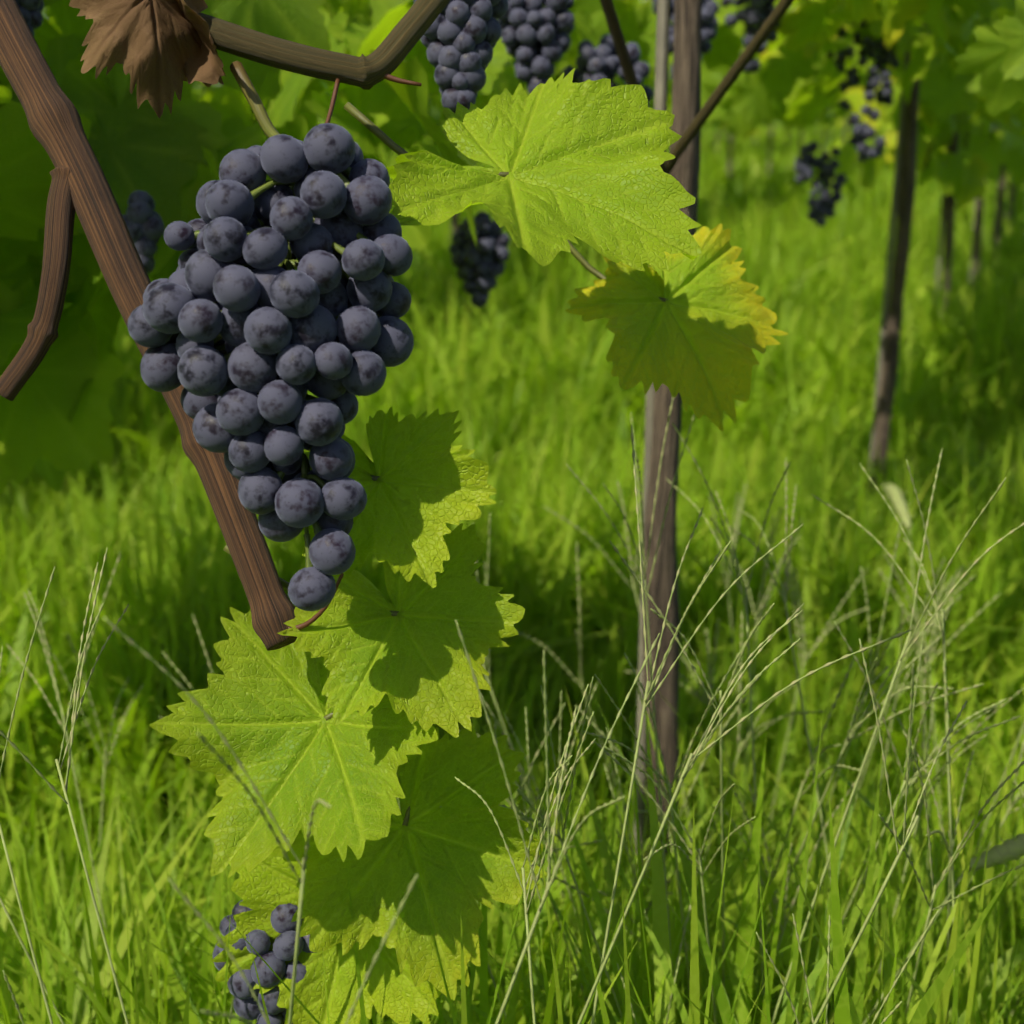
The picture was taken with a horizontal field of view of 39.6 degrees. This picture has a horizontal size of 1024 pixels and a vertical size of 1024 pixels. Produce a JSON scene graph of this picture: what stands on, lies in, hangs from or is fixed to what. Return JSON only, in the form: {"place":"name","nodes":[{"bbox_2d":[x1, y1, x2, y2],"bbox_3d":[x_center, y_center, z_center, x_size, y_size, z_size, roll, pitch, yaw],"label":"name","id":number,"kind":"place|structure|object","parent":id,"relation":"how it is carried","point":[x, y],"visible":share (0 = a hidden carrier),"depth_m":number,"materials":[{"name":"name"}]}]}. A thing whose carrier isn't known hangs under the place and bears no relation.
{"place":"outdoors","nodes":[
{"label":"outdoors","id":0,"kind":"place"},
{"bbox_2d":[0,107,1023,1023],"bbox_3d":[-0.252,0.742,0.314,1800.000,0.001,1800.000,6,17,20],"label":"ground","id":1,"kind":"structure","parent":0,"point":[437,115],"depth_m":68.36,"materials":[{"name":"green plant"}]},
{"bbox_2d":[0,397,1023,1023],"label":"grass seed heads","id":2,"kind":"object","parent":1,"relation":"on","point":[1008,849],"depth_m":0.77,"materials":[{"name":"green plant"}]},
{"bbox_2d":[204,0,1011,878],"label":"vine stakes","id":3,"kind":"object","parent":1,"relation":"on","point":[662,52],"visible":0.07,"depth_m":1.20,"materials":[{"name":"brown wood"}]},
{"bbox_2d":[0,0,968,650],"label":"vine canes","id":4,"kind":"object","parent":3,"relation":"on","point":[80,188],"visible":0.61,"depth_m":0.62,"materials":[{"name":"brown plant"}]},
{"bbox_2d":[69,0,225,118],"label":"dried leaf","id":5,"kind":"object","parent":4,"relation":"on","point":[161,51],"visible":1,"depth_m":0.57,"materials":[{"name":"brown plant"}]},
{"bbox_2d":[194,61,667,931],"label":"grape stems","id":6,"kind":"object","parent":4,"relation":"hanging from","point":[254,101],"visible":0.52,"depth_m":0.58,"materials":[{"name":"green plant"}]},
{"bbox_2d":[15,0,1000,1023],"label":"grapes","id":7,"kind":"object","parent":4,"relation":"hanging from","point":[288,339],"visible":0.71,"depth_m":0.54,"materials":[{"name":"food"}]},
{"bbox_2d":[0,0,1023,1023],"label":"vine leaves","id":8,"kind":"object","parent":4,"relation":"on","point":[357,660],"visible":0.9,"depth_m":0.65,"materials":[{"name":"green plant"}]},
{"bbox_2d":[0,0,1023,210],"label":"vine leaves","id":9,"kind":"object","parent":3,"relation":"on","point":[961,182],"visible":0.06,"depth_m":3.80,"materials":[{"name":"green plant"}]},
{"bbox_2d":[205,0,1022,906],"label":"vine trunks","id":10,"kind":"object","parent":1,"relation":"on","point":[685,172],"visible":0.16,"depth_m":1.15,"materials":[{"name":"brown plant"}]},
{"bbox_2d":[625,256,897,883],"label":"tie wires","id":11,"kind":"object","parent":10,"relation":"attached to","point":[865,483],"visible":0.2,"depth_m":2.19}
]}

